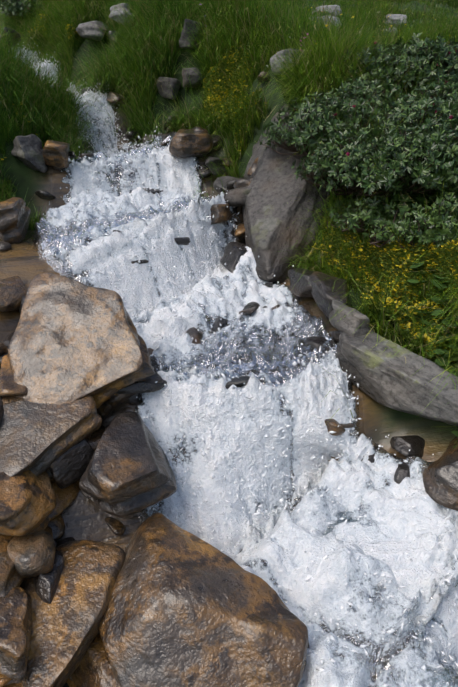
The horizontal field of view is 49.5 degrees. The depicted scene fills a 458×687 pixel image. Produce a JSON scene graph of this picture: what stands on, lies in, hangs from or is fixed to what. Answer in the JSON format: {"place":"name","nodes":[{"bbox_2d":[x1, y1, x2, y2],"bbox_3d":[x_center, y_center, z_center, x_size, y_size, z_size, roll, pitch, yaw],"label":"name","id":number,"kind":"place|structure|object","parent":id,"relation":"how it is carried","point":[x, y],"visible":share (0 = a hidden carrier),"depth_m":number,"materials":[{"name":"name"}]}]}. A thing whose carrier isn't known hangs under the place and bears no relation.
{"place":"outdoors","nodes":[
{"label":"outdoors","id":0,"kind":"place"},
{"bbox_2d":[0,0,457,686],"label":"terrain","id":1,"kind":"structure","parent":0,"point":[82,514],"depth_m":2.13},
{"bbox_2d":[0,344,7,354],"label":"rock","id":2,"kind":"object","parent":1,"relation":"on","point":[3,349],"visible":0.46,"depth_m":1.79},
{"bbox_2d":[0,353,7,365],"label":"rock","id":3,"kind":"object","parent":1,"relation":"on","point":[1,356],"visible":0.02,"depth_m":1.75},
{"bbox_2d":[0,241,11,251],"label":"rock","id":4,"kind":"object","parent":1,"relation":"on","point":[5,246],"visible":1,"depth_m":2.24,"materials":[{"name":"stone"}]},
{"bbox_2d":[0,678,11,686],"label":"rock","id":5,"kind":"object","parent":1,"relation":"on","point":[4,681],"visible":0.06,"depth_m":1.16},
{"bbox_2d":[1,27,21,46],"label":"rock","id":6,"kind":"object","parent":1,"relation":"on","point":[16,37],"visible":0.44,"depth_m":4.44,"materials":[{"name":"stone"}]},
{"bbox_2d":[3,683,22,686],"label":"rock","id":7,"kind":"object","parent":1,"relation":"on","point":[16,685],"visible":0.04,"depth_m":1.18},
{"bbox_2d":[20,540,124,686],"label":"rock","id":8,"kind":"object","parent":7,"relation":"on","point":[65,632],"visible":0.58,"depth_m":1.25,"materials":[{"name":"stone"}]},
{"bbox_2d":[0,276,26,311],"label":"rock","id":9,"kind":"object","parent":1,"relation":"on","point":[13,290],"visible":0.81,"depth_m":1.97,"materials":[{"name":"stone"}]},
{"bbox_2d":[0,197,30,243],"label":"rock","id":10,"kind":"object","parent":1,"relation":"on","point":[15,212],"visible":0.98,"depth_m":2.30,"materials":[{"name":"stone"}]},
{"bbox_2d":[19,296,25,313],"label":"rock","id":11,"kind":"object","parent":1,"relation":"on","point":[22,302],"visible":0.12,"depth_m":1.94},
{"bbox_2d":[11,134,47,172],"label":"rock","id":12,"kind":"object","parent":1,"relation":"on","point":[27,150],"visible":0.98,"depth_m":2.69,"materials":[{"name":"stone"}]},
{"bbox_2d":[35,190,55,198],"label":"rock","id":13,"kind":"object","parent":1,"relation":"on","point":[42,194],"visible":0.96,"depth_m":2.77,"materials":[{"name":"stone"}]},
{"bbox_2d":[28,11,80,49],"bbox_3d":[-1.701,-2.960,4.652,0.428,0.523,1.295,-19,30,-36],"label":"cushion plant","id":14,"kind":"object","parent":1,"relation":"on","point":[76,35],"visible":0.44,"depth_m":4.36,"materials":[{"name":"green plant"}]},
{"bbox_2d":[43,140,69,167],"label":"rock","id":15,"kind":"object","parent":1,"relation":"on","point":[55,153],"visible":0.94,"depth_m":2.74,"materials":[{"name":"stone"}]},
{"bbox_2d":[48,514,64,539],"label":"rock","id":16,"kind":"object","parent":1,"relation":"on","point":[56,524],"visible":0.1,"depth_m":1.46,"materials":[{"name":"stone"}]},
{"bbox_2d":[0,154,116,222],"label":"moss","id":17,"kind":"object","parent":1,"relation":"on","point":[10,187],"visible":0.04,"depth_m":2.68,"materials":[{"name":"green plant"}]},
{"bbox_2d":[48,478,79,520],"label":"rock","id":18,"kind":"object","parent":1,"relation":"on","point":[65,497],"visible":0.1,"depth_m":1.51,"materials":[{"name":"stone"}]},
{"bbox_2d":[50,438,94,488],"bbox_3d":[-0.475,0.344,1.533,0.130,0.161,0.199,0,24,1],"label":"rock","id":19,"kind":"object","parent":18,"relation":"on","point":[68,467],"visible":0.62,"depth_m":1.48,"materials":[{"name":"stone"}]},
{"bbox_2d":[56,537,74,546],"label":"rock","id":20,"kind":"object","parent":1,"relation":"on","point":[62,541],"visible":0.35,"depth_m":1.47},
{"bbox_2d":[66,678,75,686],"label":"rock","id":21,"kind":"object","parent":1,"relation":"on","point":[69,682],"visible":0.02,"depth_m":1.23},
{"bbox_2d":[74,141,93,151],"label":"rock","id":22,"kind":"object","parent":1,"relation":"on","point":[91,148],"visible":0.38,"depth_m":3.38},
{"bbox_2d":[8,273,163,419],"bbox_3d":[-0.556,0.079,1.692,0.583,0.557,0.421,20,31,38],"label":"boulder","id":23,"kind":"object","parent":1,"relation":"on","point":[71,340],"visible":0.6,"depth_m":1.61,"materials":[{"name":"stone"}]},
{"bbox_2d":[81,87,95,95],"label":"rock","id":24,"kind":"object","parent":1,"relation":"on","point":[84,89],"visible":0.19,"depth_m":3.83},
{"bbox_2d":[76,21,106,40],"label":"rock","id":25,"kind":"object","parent":1,"relation":"on","point":[89,29],"visible":0.88,"depth_m":4.10,"materials":[{"name":"stone"}]},
{"bbox_2d":[71,634,118,686],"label":"rock","id":26,"kind":"object","parent":1,"relation":"on","point":[94,669],"visible":0.23,"depth_m":1.22,"materials":[{"name":"stone"}]},
{"bbox_2d":[88,426,106,450],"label":"rock","id":27,"kind":"object","parent":1,"relation":"on","point":[95,438],"visible":0.12,"depth_m":1.55,"materials":[{"name":"stone"}]},
{"bbox_2d":[104,517,125,535],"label":"rock","id":28,"kind":"object","parent":1,"relation":"on","point":[117,527],"visible":0.96,"depth_m":1.50,"materials":[{"name":"stone"}]},
{"bbox_2d":[108,31,122,47],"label":"rock","id":29,"kind":"object","parent":1,"relation":"on","point":[113,38],"visible":0.21,"depth_m":3.89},
{"bbox_2d":[106,92,126,104],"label":"rock","id":30,"kind":"object","parent":1,"relation":"on","point":[110,98],"visible":0.71,"depth_m":3.54,"materials":[{"name":"stone"}]},
{"bbox_2d":[109,3,133,24],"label":"rock","id":31,"kind":"object","parent":1,"relation":"on","point":[115,11],"visible":0.62,"depth_m":3.88,"materials":[{"name":"stone"}]},
{"bbox_2d":[79,411,176,517],"bbox_3d":[-0.296,0.358,1.499,0.281,0.200,0.355,0,24,1],"label":"dark rock","id":32,"kind":"object","parent":1,"relation":"on","point":[128,471],"visible":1,"depth_m":1.41,"materials":[{"name":"stone"}]},
{"bbox_2d":[125,130,138,139],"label":"rock","id":33,"kind":"object","parent":1,"relation":"on","point":[132,134],"visible":0.85,"depth_m":3.53,"materials":[{"name":"stone"}]},
{"bbox_2d":[114,162,158,179],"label":"rock","id":34,"kind":"object","parent":1,"relation":"on","point":[119,169],"depth_m":3.11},
{"bbox_2d":[116,176,162,195],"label":"rock","id":35,"kind":"object","parent":1,"relation":"on","point":[153,191],"visible":0.21,"depth_m":2.91,"materials":[{"name":"stone"}]},
{"bbox_2d":[131,260,148,263],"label":"rock","id":36,"kind":"object","parent":1,"relation":"on","point":[141,262],"visible":0.27,"depth_m":2.26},
{"bbox_2d":[117,369,166,393],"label":"rock","id":37,"kind":"object","parent":1,"relation":"on","point":[136,387],"visible":0.21,"depth_m":1.62,"materials":[{"name":"stone"}]},
{"bbox_2d":[143,134,155,144],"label":"rock","id":38,"kind":"object","parent":1,"relation":"on","point":[150,135],"visible":0.21,"depth_m":3.40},
{"bbox_2d":[147,348,163,369],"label":"rock","id":39,"kind":"object","parent":1,"relation":"on","point":[150,350],"visible":0.06,"depth_m":1.85,"materials":[{"name":"stone"}]},
{"bbox_2d":[154,133,167,140],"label":"rock","id":40,"kind":"object","parent":1,"relation":"on","point":[163,135],"visible":0.21,"depth_m":3.21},
{"bbox_2d":[156,77,180,99],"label":"rock","id":41,"kind":"object","parent":1,"relation":"on","point":[168,85],"visible":0.96,"depth_m":3.43,"materials":[{"name":"stone"}]},
{"bbox_2d":[163,116,175,130],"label":"rock","id":42,"kind":"object","parent":1,"relation":"on","point":[166,125],"visible":0.35,"depth_m":3.38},
{"bbox_2d":[165,132,176,138],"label":"rock","id":43,"kind":"object","parent":1,"relation":"on","point":[172,134],"visible":0.19,"depth_m":3.13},
{"bbox_2d":[174,237,189,248],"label":"rock","id":44,"kind":"object","parent":1,"relation":"on","point":[182,240],"visible":0.31,"depth_m":2.38,"materials":[{"name":"stone"}]},
{"bbox_2d":[169,129,213,157],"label":"rock","id":45,"kind":"object","parent":1,"relation":"on","point":[185,143],"visible":0.98,"depth_m":2.93,"materials":[{"name":"stone"}]},
{"bbox_2d":[182,68,201,87],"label":"rock","id":46,"kind":"object","parent":1,"relation":"on","point":[191,73],"visible":0.9,"depth_m":3.31,"materials":[{"name":"stone"}]},
{"bbox_2d":[179,19,205,48],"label":"rock","id":47,"kind":"object","parent":1,"relation":"on","point":[183,41],"visible":0.67,"depth_m":3.34,"materials":[{"name":"stone"}]},
{"bbox_2d":[191,126,207,132],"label":"rock","id":48,"kind":"object","parent":1,"relation":"on","point":[197,129],"visible":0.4,"depth_m":3.02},
{"bbox_2d":[198,169,212,177],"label":"rock","id":49,"kind":"object","parent":1,"relation":"on","point":[206,173],"visible":0.71,"depth_m":2.97,"materials":[{"name":"stone"}]},
{"bbox_2d":[207,135,222,154],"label":"rock","id":50,"kind":"object","parent":1,"relation":"on","point":[215,139],"visible":0.38,"depth_m":3.04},
{"bbox_2d":[203,157,228,175],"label":"rock","id":51,"kind":"object","parent":1,"relation":"on","point":[212,160],"visible":0.65,"depth_m":2.97,"materials":[{"name":"stone"}]},
{"bbox_2d":[206,342,228,358],"bbox_3d":[-0.043,0.034,2.093,0.103,0.061,0.092,-8,25,-17],"label":"water splash","id":52,"kind":"object","parent":1,"relation":"on","point":[220,347],"depth_m":2.07,"materials":[{"name":"liquid"}]},
{"bbox_2d":[210,204,231,224],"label":"rock","id":53,"kind":"object","parent":1,"relation":"on","point":[221,213],"visible":0.79,"depth_m":2.50,"materials":[{"name":"stone"}]},
{"bbox_2d":[213,176,235,193],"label":"rock","id":54,"kind":"object","parent":1,"relation":"on","point":[218,183],"visible":0.31,"depth_m":2.80,"materials":[{"name":"stone"}]},
{"bbox_2d":[221,158,235,165],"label":"rock","id":55,"kind":"object","parent":1,"relation":"on","point":[224,161],"visible":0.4,"depth_m":3.01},
{"bbox_2d":[0,0,457,586],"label":"grass","id":56,"kind":"structure","parent":1,"relation":"on","point":[144,58],"depth_m":3.17,"materials":[{"name":"plant"}]},
{"bbox_2d":[0,0,44,20],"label":"shrub","id":57,"kind":"object","parent":56,"relation":"on","point":[14,6],"depth_m":4.99,"materials":[{"name":"plant"}]},
{"bbox_2d":[259,33,457,198],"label":"alpenrose shrub","id":58,"kind":"object","parent":56,"relation":"on","point":[426,140],"depth_m":2.17,"materials":[{"name":"plant"}]},
{"bbox_2d":[326,186,457,248],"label":"shrub","id":59,"kind":"object","parent":56,"relation":"on","point":[401,223],"depth_m":1.97,"materials":[{"name":"plant"}]},
{"bbox_2d":[220,242,250,280],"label":"rock","id":60,"kind":"object","parent":1,"relation":"on","point":[232,259],"visible":0.48,"depth_m":2.40,"materials":[{"name":"stone"}]},
{"bbox_2d":[227,178,243,189],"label":"rock","id":61,"kind":"object","parent":1,"relation":"on","point":[230,183],"visible":0.23,"depth_m":2.72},
{"bbox_2d":[202,45,269,154],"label":"wildflowers","id":62,"kind":"object","parent":1,"relation":"on","point":[217,78],"visible":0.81,"depth_m":3.12,"materials":[{"name":"green plant"}]},
{"bbox_2d":[224,187,251,206],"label":"rock","id":63,"kind":"object","parent":1,"relation":"on","point":[235,197],"visible":0.46,"depth_m":2.52,"materials":[{"name":"stone"}]},
{"bbox_2d":[234,222,245,243],"bbox_3d":[0.113,-0.589,2.652,0.178,0.142,0.311,0,24,1],"label":"rock slab","id":64,"kind":"object","parent":1,"relation":"on","point":[239,233],"visible":0.19,"depth_m":2.53,"materials":[{"name":"stone"}]},
{"bbox_2d":[233,178,251,188],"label":"rock","id":65,"kind":"object","parent":1,"relation":"on","point":[245,182],"visible":0.19,"depth_m":2.58,"materials":[{"name":"stone"}]},
{"bbox_2d":[247,156,258,175],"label":"rock","id":66,"kind":"object","parent":1,"relation":"on","point":[252,168],"visible":0.21,"depth_m":2.64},
{"bbox_2d":[256,71,269,81],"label":"rock","id":67,"kind":"object","parent":1,"relation":"on","point":[262,75],"visible":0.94,"depth_m":2.99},
{"bbox_2d":[242,104,328,282],"bbox_3d":[0.308,-0.887,2.636,0.484,0.867,1.110,0,24,1],"label":"boulder","id":68,"kind":"object","parent":1,"relation":"on","point":[273,208],"visible":0.54,"depth_m":2.38,"materials":[{"name":"stone"}]},
{"bbox_2d":[270,48,304,74],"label":"rock","id":69,"kind":"object","parent":1,"relation":"on","point":[275,65],"visible":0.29,"depth_m":2.84,"materials":[{"name":"stone"}]},
{"bbox_2d":[278,371,300,383],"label":"water droplets","id":70,"kind":"object","parent":1,"relation":"on","point":[284,379],"depth_m":1.83},
{"bbox_2d":[288,268,313,297],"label":"bank rock","id":71,"kind":"object","parent":1,"relation":"on","point":[299,289],"visible":0.62,"depth_m":2.13,"materials":[{"name":"stone"}]},
{"bbox_2d":[305,336,330,357],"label":"rock","id":72,"kind":"object","parent":1,"relation":"on","point":[316,342],"visible":0.42,"depth_m":1.86,"materials":[{"name":"stone"}]},
{"bbox_2d":[309,15,339,26],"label":"rock","id":73,"kind":"object","parent":1,"relation":"on","point":[331,19],"depth_m":5.64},
{"bbox_2d":[311,5,341,16],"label":"rock","id":74,"kind":"object","parent":1,"relation":"on","point":[333,9],"visible":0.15,"depth_m":7.37,"materials":[{"name":"stone"}]},
{"bbox_2d":[297,206,360,281],"bbox_3d":[0.462,-0.447,2.189,0.228,0.312,0.423,-12,27,-24],"label":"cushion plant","id":75,"kind":"object","parent":1,"relation":"on","point":[344,238],"visible":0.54,"depth_m":2.18,"materials":[{"name":"green plant"}]},
{"bbox_2d":[309,271,350,320],"bbox_3d":[0.410,-0.179,1.989,0.167,0.173,0.234,0,24,1],"label":"bank rock","id":76,"kind":"object","parent":1,"relation":"on","point":[322,289],"visible":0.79,"depth_m":1.95,"materials":[{"name":"stone"}]},
{"bbox_2d":[329,331,340,341],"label":"rock","id":77,"kind":"object","parent":1,"relation":"on","point":[335,334],"visible":0.33,"depth_m":1.86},
{"bbox_2d":[325,419,345,435],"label":"rock","id":78,"kind":"object","parent":1,"relation":"on","point":[332,424],"visible":0.56,"depth_m":1.64,"materials":[{"name":"stone"}]},
{"bbox_2d":[340,422,353,433],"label":"bank rock","id":79,"kind":"object","parent":1,"relation":"on","point":[349,425],"visible":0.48,"depth_m":1.66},
{"bbox_2d":[329,300,372,336],"bbox_3d":[0.430,-0.071,1.818,0.128,0.145,0.216,-9,26,-19],"label":"bank rock","id":80,"kind":"object","parent":1,"relation":"on","point":[351,323],"visible":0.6,"depth_m":1.74,"materials":[{"name":"stone"}]},
{"bbox_2d":[361,443,388,462],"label":"bank rock","id":81,"kind":"object","parent":1,"relation":"on","point":[371,459],"visible":0.17,"depth_m":1.64,"materials":[{"name":"stone"}]},
{"bbox_2d":[335,331,457,426],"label":"bank rock","id":82,"kind":"object","parent":1,"relation":"on","point":[379,374],"visible":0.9,"depth_m":1.61,"materials":[{"name":"stone"}]},
{"bbox_2d":[386,14,407,27],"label":"rock","id":83,"kind":"object","parent":1,"relation":"on","point":[396,18],"visible":0.48,"depth_m":7.09,"materials":[{"name":"stone"}]},
{"bbox_2d":[342,218,457,371],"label":"wildflowers","id":84,"kind":"object","parent":1,"relation":"on","point":[395,256],"visible":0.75,"depth_m":1.85,"materials":[{"name":"green plant"}]},
{"bbox_2d":[372,183,457,234],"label":"shrub","id":85,"kind":"object","parent":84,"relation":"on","point":[413,195],"visible":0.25,"depth_m":2.02,"materials":[{"name":"green plant"}]},
{"bbox_2d":[394,461,409,483],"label":"rock","id":86,"kind":"object","parent":1,"relation":"on","point":[402,471],"visible":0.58,"depth_m":1.55,"materials":[{"name":"stone"}]},
{"bbox_2d":[390,435,424,457],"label":"bank rock","id":87,"kind":"object","parent":1,"relation":"on","point":[414,445],"visible":0.94,"depth_m":1.63,"materials":[{"name":"stone"}]},
{"bbox_2d":[402,246,457,447],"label":"leafy plants","id":88,"kind":"object","parent":1,"relation":"on","point":[435,313],"visible":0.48,"depth_m":1.71,"materials":[{"name":"green plant"}]},
{"bbox_2d":[422,436,457,510],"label":"bank rock","id":89,"kind":"object","parent":1,"relation":"on","point":[440,479],"visible":0.98,"depth_m":1.45,"materials":[{"name":"stone"}]},
{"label":"rock","id":90,"kind":"object","parent":1,"relation":"on","visible":0},
{"bbox_2d":[98,512,309,686],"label":"rock","id":91,"kind":"object","parent":90,"relation":"on","point":[185,608],"visible":0.92,"depth_m":1.20,"materials":[{"name":"stone"}]},
{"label":"rock","id":92,"kind":"object","parent":1,"relation":"on","visible":0},
{"bbox_2d":[68,151,75,157],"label":"rock","id":93,"kind":"object","parent":92,"relation":"on","point":[71,154],"visible":0.48,"depth_m":2.79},
{"bbox_2d":[4,47,457,686],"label":"stream water","id":94,"kind":"structure","parent":0,"point":[380,529],"depth_m":1.64,"materials":[{"name":"liquid"}]},
{"bbox_2d":[79,153,93,157],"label":"rock","id":95,"kind":"object","parent":94,"relation":"on","point":[87,155],"visible":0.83,"depth_m":2.83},
{"bbox_2d":[185,327,202,343],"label":"rock","id":96,"kind":"object","parent":94,"relation":"in","point":[195,333],"visible":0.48,"depth_m":1.98,"materials":[{"name":"stone"}]},
{"bbox_2d":[211,317,227,331],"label":"rock","id":97,"kind":"object","parent":94,"relation":"in","point":[223,322],"visible":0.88,"depth_m":2.05,"materials":[{"name":"stone"}]},
{"bbox_2d":[1,31,457,686],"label":"water spray","id":98,"kind":"object","parent":94,"relation":"on","point":[281,501],"visible":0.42,"depth_m":1.68,"materials":[{"name":"white"}]},
{"bbox_2d":[225,376,249,388],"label":"rock","id":99,"kind":"object","parent":94,"relation":"in","point":[237,381],"visible":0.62,"depth_m":1.67,"materials":[{"name":"stone"}]},
{"bbox_2d":[233,350,247,360],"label":"water droplets","id":100,"kind":"object","parent":94,"relation":"in","point":[240,357],"depth_m":1.84},
{"bbox_2d":[239,307,255,315],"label":"rock","id":101,"kind":"object","parent":94,"relation":"in","point":[247,311],"visible":0.92,"depth_m":2.10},
{"bbox_2d":[243,302,259,314],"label":"rock","id":102,"kind":"object","parent":94,"relation":"on","point":[252,304],"visible":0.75,"depth_m":2.14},
{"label":"rock","id":103,"kind":"object","parent":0,"visible":0},
{"bbox_2d":[5,679,20,685],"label":"rock","id":104,"kind":"object","parent":103,"relation":"on","point":[12,681],"visible":0.04,"depth_m":1.18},
{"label":"rock","id":105,"kind":"object","parent":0,"visible":0},
{"bbox_2d":[0,525,52,552],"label":"rock","id":106,"kind":"object","parent":105,"relation":"on","point":[5,540],"visible":0.02,"depth_m":1.36,"materials":[{"name":"stone"}]},
{"bbox_2d":[0,470,56,535],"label":"orange rock","id":107,"kind":"object","parent":106,"relation":"on","point":[28,503],"visible":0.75,"depth_m":1.32,"materials":[{"name":"stone"}]},
{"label":"rock","id":108,"kind":"object","parent":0,"visible":0},
{"bbox_2d":[0,396,101,480],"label":"rock","id":109,"kind":"object","parent":108,"relation":"on","point":[37,439],"visible":0.65,"depth_m":1.46,"materials":[{"name":"stone"}]},
{"bbox_2d":[0,397,3,426],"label":"rock","id":110,"kind":"object","parent":109,"relation":"on","point":[1,410],"visible":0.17,"depth_m":1.49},
{"bbox_2d":[0,355,27,396],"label":"rock","id":111,"kind":"object","parent":109,"relation":"on","point":[9,386],"visible":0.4,"depth_m":1.55,"materials":[{"name":"stone"}]},
{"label":"rock","id":112,"kind":"object","parent":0,"visible":0},
{"bbox_2d":[2,332,13,346],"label":"rock","id":113,"kind":"object","parent":112,"relation":"on","point":[6,341],"visible":0.17,"depth_m":1.91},
{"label":"rock","id":114,"kind":"object","parent":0,"visible":0},
{"bbox_2d":[0,587,31,680],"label":"rock","id":115,"kind":"object","parent":114,"relation":"on","point":[15,618],"visible":1,"depth_m":1.16,"materials":[{"name":"stone"}]},
{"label":"rock","id":116,"kind":"object","parent":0,"visible":0},
{"bbox_2d":[0,551,24,596],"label":"rock","id":117,"kind":"object","parent":116,"relation":"on","point":[11,578],"visible":0.38,"depth_m":1.25,"materials":[{"name":"stone"}]},
{"bbox_2d":[7,530,55,578],"bbox_3d":[-0.524,0.567,1.329,0.149,0.106,0.120,22,32,40],"label":"orange rock","id":118,"kind":"object","parent":117,"relation":"on","point":[31,555],"visible":0.85,"depth_m":1.29,"materials":[{"name":"stone"}]},
{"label":"rock","id":119,"kind":"object","parent":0,"visible":0},
{"bbox_2d":[33,550,63,603],"bbox_3d":[-0.492,0.632,1.333,0.114,0.096,0.155,0,24,1],"label":"rock","id":120,"kind":"object","parent":119,"relation":"on","point":[46,585],"visible":0.48,"depth_m":1.29,"materials":[{"name":"stone"}]}
]}

